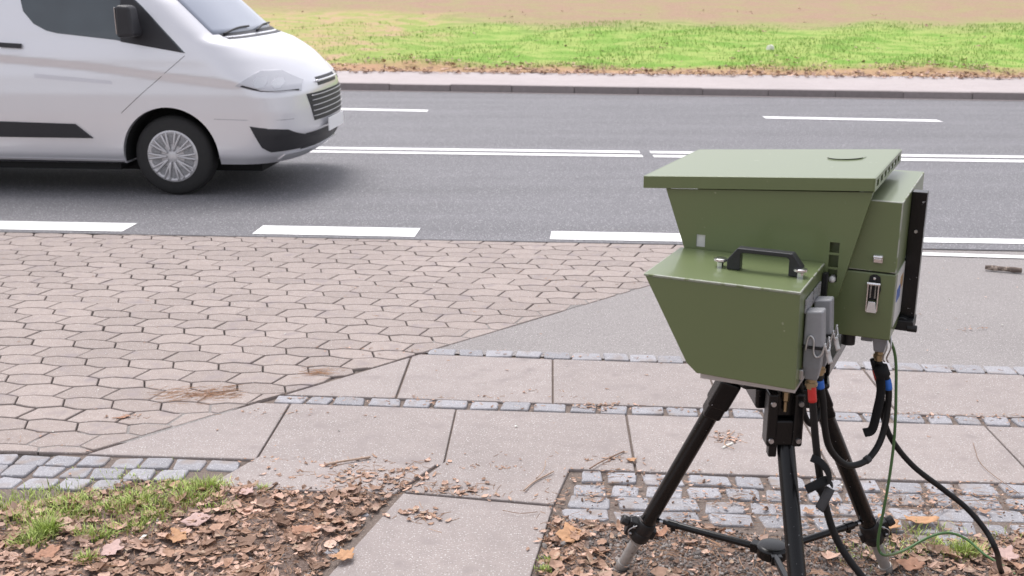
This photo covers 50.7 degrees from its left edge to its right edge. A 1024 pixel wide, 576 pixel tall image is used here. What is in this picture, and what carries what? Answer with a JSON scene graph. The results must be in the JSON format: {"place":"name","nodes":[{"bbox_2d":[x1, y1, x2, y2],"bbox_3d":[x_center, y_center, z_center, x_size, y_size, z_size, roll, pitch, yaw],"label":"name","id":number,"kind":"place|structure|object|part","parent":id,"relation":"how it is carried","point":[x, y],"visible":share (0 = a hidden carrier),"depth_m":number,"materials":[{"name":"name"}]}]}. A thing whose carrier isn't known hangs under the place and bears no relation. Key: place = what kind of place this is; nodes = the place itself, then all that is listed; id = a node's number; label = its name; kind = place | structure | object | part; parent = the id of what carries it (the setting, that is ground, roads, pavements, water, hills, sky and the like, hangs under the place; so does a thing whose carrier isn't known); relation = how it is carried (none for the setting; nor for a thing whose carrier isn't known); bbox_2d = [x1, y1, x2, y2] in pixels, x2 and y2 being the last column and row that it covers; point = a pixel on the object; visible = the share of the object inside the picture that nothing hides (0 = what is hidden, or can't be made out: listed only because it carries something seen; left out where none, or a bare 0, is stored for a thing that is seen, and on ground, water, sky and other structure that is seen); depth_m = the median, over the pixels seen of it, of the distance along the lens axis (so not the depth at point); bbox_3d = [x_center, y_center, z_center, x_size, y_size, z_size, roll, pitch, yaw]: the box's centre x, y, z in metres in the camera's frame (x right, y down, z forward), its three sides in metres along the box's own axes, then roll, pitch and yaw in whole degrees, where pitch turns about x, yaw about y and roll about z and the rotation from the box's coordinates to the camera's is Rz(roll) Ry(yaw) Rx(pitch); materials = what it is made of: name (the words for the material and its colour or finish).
{"place":"outdoors","nodes":[
{"label":"outdoors","id":0,"kind":"place"},
{"bbox_2d":[0,232,1023,466],"bbox_3d":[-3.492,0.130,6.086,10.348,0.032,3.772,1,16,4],"label":"interlocking paving","id":1,"kind":"structure","parent":0,"point":[466,279],"depth_m":6.05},
{"bbox_2d":[17,402,249,452],"bbox_3d":[-1.729,0.599,4.426,1.350,0.001,0.304,-6,17,-19],"label":"paving joint","id":2,"kind":"object","parent":1,"relation":"on","point":[172,427],"visible":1,"depth_m":4.49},
{"bbox_2d":[3,256,1003,485],"bbox_3d":[-0.021,0.256,5.596,5.939,0.013,3.389,0,16,0],"label":"grit","id":3,"kind":"object","parent":1,"relation":"on","point":[530,372],"visible":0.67,"depth_m":5.39,"materials":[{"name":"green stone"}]},
{"bbox_2d":[433,282,644,344],"bbox_3d":[0.282,0.107,6.129,2.152,0.001,0.115,-15,22,-42],"label":"paving joint","id":4,"kind":"object","parent":1,"relation":"on","point":[571,306],"visible":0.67,"depth_m":6.03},
{"bbox_2d":[339,82,1023,99],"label":"kerb","id":5,"kind":"structure","parent":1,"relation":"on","point":[692,91],"depth_m":17.02,"materials":[{"name":"grey concrete"}]},
{"bbox_2d":[0,91,1023,250],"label":"road","id":6,"kind":"structure","parent":0,"point":[455,197],"depth_m":10.32,"materials":[{"name":"grey asphalt"}]},
{"bbox_2d":[0,221,136,230],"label":"lane marking","id":7,"kind":"object","parent":6,"relation":"on","point":[72,226],"visible":1,"depth_m":8.08,"materials":[{"name":"white paint"}]},
{"bbox_2d":[0,0,342,193],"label":"white van","id":8,"kind":"object","parent":6,"relation":"on","point":[178,96],"visible":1,"depth_m":9.02,"materials":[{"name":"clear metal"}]},
{"bbox_3d":[-3.383,-2.290,8.914,1.425,0.668,0.192,1,16,5],"label":"side window","id":9,"kind":"part","parent":8,"relation":"part of","materials":[{"name":"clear glass"}]},
{"bbox_2d":[252,225,419,236],"bbox_3d":[-1.285,-0.419,7.938,1.195,0.001,0.274,1,16,4],"label":"lane marking","id":10,"kind":"object","parent":6,"relation":"on","point":[349,231],"visible":1,"depth_m":7.92,"materials":[{"name":"white paint"}]},
{"bbox_2d":[341,108,427,111],"bbox_3d":[-2.270,-2.515,15.190,2.266,0.001,0.230,3,16,9],"label":"lane marking","id":11,"kind":"object","parent":6,"relation":"on","point":[365,109],"visible":0.6,"depth_m":15.16,"materials":[{"name":"white paint"}]},
{"bbox_2d":[311,150,642,156],"bbox_3d":[-19.314,-1.883,13.005,41.523,0.001,0.151,1,16,5],"label":"lane marking","id":12,"kind":"object","parent":6,"relation":"on","point":[534,154],"visible":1,"depth_m":11.40,"materials":[{"name":"white paint"}]},
{"bbox_2d":[316,147,639,152],"bbox_3d":[-19.319,-1.925,13.149,41.514,0.001,0.158,1,16,5],"label":"lane marking","id":13,"kind":"object","parent":6,"relation":"on","point":[516,150],"visible":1,"depth_m":11.66,"materials":[{"name":"white paint"}]},
{"bbox_2d":[0,231,1023,250],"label":"road seam","id":14,"kind":"object","parent":6,"relation":"on","point":[428,239],"visible":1,"depth_m":7.68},
{"bbox_2d":[550,231,681,240],"bbox_3d":[0.875,-0.370,7.768,1.194,0.001,0.254,1,16,4],"label":"lane marking","id":15,"kind":"object","parent":6,"relation":"on","point":[626,236],"visible":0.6,"depth_m":7.77,"materials":[{"name":"white paint"}]},
{"bbox_2d":[653,155,685,157],"bbox_3d":[1.735,-1.367,11.217,0.545,0.001,0.153,1,16,5],"label":"lane marking","id":16,"kind":"object","parent":6,"relation":"on","point":[678,156],"visible":0.6,"depth_m":11.21,"materials":[{"name":"white paint"}]},
{"bbox_2d":[650,151,693,153],"bbox_3d":[1.735,-1.440,11.471,0.545,0.001,0.158,1,16,5],"label":"lane marking","id":17,"kind":"object","parent":6,"relation":"on","point":[679,152],"visible":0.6,"depth_m":11.46,"materials":[{"name":"white paint"}]},
{"bbox_2d":[340,90,1023,100],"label":"gutter","id":18,"kind":"object","parent":6,"relation":"on","point":[686,95],"visible":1,"depth_m":16.94,"materials":[{"name":"grey concrete"}]},
{"bbox_2d":[762,116,941,121],"bbox_3d":[4.440,-2.214,14.149,2.265,0.001,0.228,3,16,9],"label":"lane marking","id":19,"kind":"object","parent":6,"relation":"on","point":[872,119],"visible":1,"depth_m":14.10,"materials":[{"name":"white paint"}]},
{"bbox_2d":[901,158,1023,161],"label":"lane marking","id":20,"kind":"object","parent":6,"relation":"on","point":[960,160],"depth_m":10.97,"materials":[{"name":"white paint"}]},
{"bbox_2d":[901,154,1023,157],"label":"lane marking","id":21,"kind":"object","parent":6,"relation":"on","point":[979,156],"depth_m":11.21,"materials":[{"name":"white paint"}]},
{"bbox_2d":[924,237,1023,243],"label":"lane marking","id":22,"kind":"object","parent":6,"relation":"on","point":[976,240],"depth_m":7.65,"materials":[{"name":"white paint"}]},
{"bbox_2d":[0,354,1023,575],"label":"slab bed","id":23,"kind":"object","parent":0,"point":[369,525],"visible":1,"depth_m":3.91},
{"bbox_2d":[0,485,383,575],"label":"soil patch","id":24,"kind":"object","parent":23,"relation":"on","point":[302,564],"visible":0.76,"depth_m":3.58,"materials":[{"name":"brown soil"}]},
{"bbox_2d":[26,545,60,559],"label":"fallen leaf","id":25,"kind":"object","parent":24,"relation":"on","point":[50,551],"visible":1,"depth_m":3.46,"materials":[{"name":"plant"}]},
{"bbox_2d":[100,539,123,558],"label":"fallen leaf","id":26,"kind":"object","parent":24,"relation":"on","point":[113,547],"visible":1,"depth_m":3.50,"materials":[{"name":"plant"}]},
{"bbox_2d":[0,457,270,565],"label":"grass tufts","id":27,"kind":"object","parent":24,"relation":"on","point":[41,528],"visible":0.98,"depth_m":3.77,"materials":[{"name":"green plant"}]},
{"bbox_2d":[165,527,187,543],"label":"fallen leaf","id":28,"kind":"object","parent":24,"relation":"on","point":[178,535],"visible":1,"depth_m":3.57,"materials":[{"name":"plant"}]},
{"bbox_2d":[174,512,211,526],"bbox_3d":[-1.079,0.790,3.666,0.076,0.017,0.102,11,20,35],"label":"fallen leaf","id":29,"kind":"object","parent":24,"relation":"on","point":[194,516],"visible":1,"depth_m":3.67,"materials":[{"name":"plant"}]},
{"bbox_2d":[191,551,221,569],"bbox_3d":[-0.969,0.868,3.453,0.019,0.010,0.153,10,19,31],"label":"twig","id":30,"kind":"object","parent":24,"relation":"on","point":[195,567],"visible":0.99,"depth_m":3.44,"materials":[{"name":"brown wood"}]},
{"bbox_2d":[231,521,297,569],"bbox_3d":[-0.815,0.840,3.543,0.023,0.006,0.347,7,18,24],"label":"twig","id":31,"kind":"object","parent":24,"relation":"on","point":[266,540],"visible":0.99,"depth_m":3.56,"materials":[{"name":"brown wood"}]},
{"bbox_2d":[283,525,316,534],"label":"fallen leaf","id":32,"kind":"object","parent":24,"relation":"on","point":[301,528],"visible":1,"depth_m":3.63,"materials":[{"name":"plant"}]},
{"bbox_2d":[0,244,1023,575],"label":"leaf litter","id":33,"kind":"object","parent":24,"relation":"on","point":[248,540],"visible":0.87,"depth_m":3.60,"materials":[{"name":"brown plant"}]},
{"bbox_2d":[237,486,252,496],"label":"fallen leaf","id":34,"kind":"object","parent":33,"relation":"on","point":[248,490],"visible":1,"depth_m":3.87,"materials":[{"name":"plant"}]},
{"bbox_2d":[0,471,1023,575],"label":"soil crumbs","id":35,"kind":"object","parent":24,"relation":"on","point":[547,543],"visible":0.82,"depth_m":3.59,"materials":[{"name":"brown soil"}]},
{"bbox_2d":[0,349,1023,575],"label":"granite setts","id":36,"kind":"structure","parent":23,"relation":"on","point":[24,466],"depth_m":4.01,"materials":[{"name":"grey stone"}]},
{"bbox_2d":[878,513,903,529],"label":"fallen leaf","id":37,"kind":"object","parent":36,"relation":"on","point":[895,525],"visible":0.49,"depth_m":3.64,"materials":[{"name":"plant"}]},
{"bbox_2d":[898,514,939,523],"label":"fallen leaf","id":38,"kind":"object","parent":36,"relation":"on","point":[925,519],"visible":1,"depth_m":3.69,"materials":[{"name":"plant"}]},
{"bbox_2d":[896,500,991,538],"bbox_3d":[1.474,0.786,3.734,0.508,0.006,0.066,-10,19,-30],"label":"twig","id":39,"kind":"object","parent":36,"relation":"on","point":[941,509],"visible":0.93,"depth_m":3.78,"materials":[{"name":"brown wood"}]},
{"bbox_2d":[87,354,1023,575],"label":"paving slabs","id":40,"kind":"structure","parent":23,"relation":"on","point":[482,536],"depth_m":4.34,"materials":[{"name":"grey concrete"}]},
{"bbox_2d":[331,547,353,560],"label":"fallen leaf","id":41,"kind":"object","parent":40,"relation":"on","point":[342,554],"visible":1,"depth_m":3.46,"materials":[{"name":"plant"}]},
{"bbox_2d":[327,456,370,464],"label":"twig","id":42,"kind":"object","parent":40,"relation":"on","point":[347,460],"visible":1,"depth_m":4.15,"materials":[{"name":"beige wood"}]},
{"bbox_2d":[0,271,1023,575],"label":"dry stalks","id":43,"kind":"object","parent":40,"relation":"on","point":[320,371],"visible":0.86,"depth_m":3.69,"materials":[{"name":"plant"}]},
{"bbox_2d":[523,460,553,490],"bbox_3d":[0.109,0.701,4.008,0.053,0.022,0.236,6,17,21],"label":"twig","id":44,"kind":"object","parent":40,"relation":"on","point":[539,478],"visible":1,"depth_m":4.01,"materials":[{"name":"beige wood"}]},
{"bbox_2d":[589,451,624,468],"bbox_3d":[0.365,0.661,4.164,0.009,0.009,0.221,14,21,40],"label":"twig","id":45,"kind":"object","parent":40,"relation":"on","point":[606,459],"visible":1,"depth_m":4.16,"materials":[{"name":"beige wood"}]},
{"bbox_2d":[973,443,1019,493],"bbox_3d":[1.813,0.680,4.102,0.047,0.005,0.443,0,16,1],"label":"twig","id":46,"kind":"object","parent":40,"relation":"on","point":[991,473],"visible":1,"depth_m":4.05,"materials":[{"name":"beige wood"}]},
{"bbox_2d":[539,523,1023,575],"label":"soil patch","id":47,"kind":"object","parent":23,"relation":"on","point":[730,569],"visible":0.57,"depth_m":3.45,"materials":[{"name":"brown soil"}]},
{"bbox_2d":[0,477,1023,575],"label":"gravel","id":48,"kind":"structure","parent":47,"relation":"on","point":[698,552],"depth_m":3.48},
{"bbox_2d":[534,519,1021,572],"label":"grass tufts","id":49,"kind":"object","parent":48,"relation":"on","point":[965,548],"visible":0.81,"depth_m":3.49,"materials":[{"name":"green plant"}]},
{"bbox_2d":[555,522,580,545],"bbox_3d":[0.193,0.823,3.591,0.088,0.017,0.132,-9,25,-10],"label":"fallen leaf","id":50,"kind":"object","parent":47,"relation":"on","point":[564,534],"visible":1,"depth_m":3.61,"materials":[{"name":"plant"}]},
{"bbox_2d":[655,525,667,536],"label":"fallen leaf","id":51,"kind":"object","parent":47,"relation":"on","point":[663,530],"visible":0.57,"depth_m":3.60,"materials":[{"name":"plant"}]},
{"bbox_2d":[616,376,895,575],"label":"tripod","id":52,"kind":"object","parent":47,"relation":"on","point":[783,420],"visible":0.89,"depth_m":3.07,"materials":[{"name":"black paint"}]},
{"bbox_2d":[644,246,845,392],"bbox_3d":[0.679,0.041,2.951,0.472,0.379,0.600,8,18,25],"label":"flash unit","id":53,"kind":"object","parent":52,"relation":"on","point":[737,316],"visible":1,"depth_m":2.71,"materials":[{"name":"green paint"}]},
{"bbox_2d":[643,149,928,362],"bbox_3d":[0.818,-0.126,3.152,0.740,0.522,0.548,8,18,25],"label":"camera housing","id":54,"kind":"object","parent":53,"relation":"attached to","point":[854,220],"visible":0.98,"depth_m":2.90,"materials":[{"name":"green paint"}]},
{"bbox_2d":[817,361,891,468],"bbox_3d":[0.920,0.351,2.942,0.306,0.312,0.045,-9,19,-30],"label":"signal cable","id":55,"kind":"object","parent":54,"relation":"attached to","point":[883,381],"visible":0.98,"depth_m":2.97,"materials":[{"name":"rubber"}]},
{"bbox_2d":[870,358,1004,573],"bbox_3d":[1.261,0.633,2.882,0.548,0.791,0.790,0,16,0],"label":"power cable","id":56,"kind":"object","parent":54,"relation":"hanging from","point":[945,491],"visible":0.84,"depth_m":3.10,"materials":[{"name":"rubber"}]},
{"bbox_2d":[876,340,1017,575],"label":"ground cable","id":57,"kind":"object","parent":54,"relation":"hanging from","point":[890,473],"visible":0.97,"depth_m":3.08,"materials":[{"name":"black rubber"}]},
{"bbox_2d":[798,375,823,426],"bbox_3d":[0.804,0.268,2.891,0.161,0.247,0.049,-14,21,-40],"label":"looped lead","id":58,"kind":"object","parent":53,"relation":"hanging from","point":[807,420],"visible":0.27,"depth_m":2.92,"materials":[{"name":"rubber"}]},
{"bbox_2d":[804,387,865,575],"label":"power cable","id":59,"kind":"object","parent":53,"relation":"hanging from","point":[821,488],"visible":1,"depth_m":2.78,"materials":[{"name":"rubber"}]},
{"bbox_2d":[896,556,930,570],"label":"fallen leaf","id":60,"kind":"object","parent":47,"relation":"on","point":[910,563],"visible":1,"depth_m":3.38,"materials":[{"name":"plant"}]},
{"bbox_2d":[990,545,1019,560],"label":"fallen leaf","id":61,"kind":"object","parent":47,"relation":"on","point":[1008,553],"visible":0.73,"depth_m":3.47,"materials":[{"name":"plant"}]},
{"bbox_2d":[242,0,1023,76],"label":"grass bank","id":62,"kind":"structure","parent":0,"point":[775,14],"depth_m":26.68,"materials":[{"name":"green plant"}]},
{"bbox_2d":[275,19,1023,71],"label":"bank grass","id":63,"kind":"structure","parent":62,"relation":"on","point":[743,55],"depth_m":23.28,"materials":[{"name":"green plant"}]},
{"bbox_2d":[766,45,773,49],"bbox_3d":[5.344,-4.985,22.362,0.170,0.107,0.133,0,16,0],"label":"paper scrap","id":64,"kind":"object","parent":62,"relation":"on","point":[769,47],"visible":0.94,"depth_m":22.32,"materials":[{"name":"white paper"}]},
{"bbox_2d":[336,71,1023,91],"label":"footpath","id":65,"kind":"structure","parent":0,"point":[950,84],"depth_m":18.33,"materials":[{"name":"grey concrete"}]},
{"bbox_2d":[273,8,1022,78],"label":"roadside leaves","id":66,"kind":"object","parent":65,"relation":"on","point":[805,73],"visible":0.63,"depth_m":19.70,"materials":[{"name":"brown plant"}]},
{"bbox_2d":[425,250,1023,372],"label":"asphalt pavement","id":67,"kind":"structure","parent":0,"point":[625,323],"depth_m":5.78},
{"bbox_2d":[922,252,1023,257],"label":"lane marking","id":68,"kind":"object","parent":67,"relation":"on","point":[973,255],"depth_m":7.24,"materials":[{"name":"white paint"}]},
{"bbox_2d":[985,265,1021,272],"bbox_3d":[3.117,-0.121,6.850,0.214,0.036,0.036,6,17,20],"label":"branch piece","id":69,"kind":"object","parent":67,"relation":"on","point":[1006,269],"visible":1,"depth_m":6.84,"materials":[{"name":"brown plant"}]}
]}

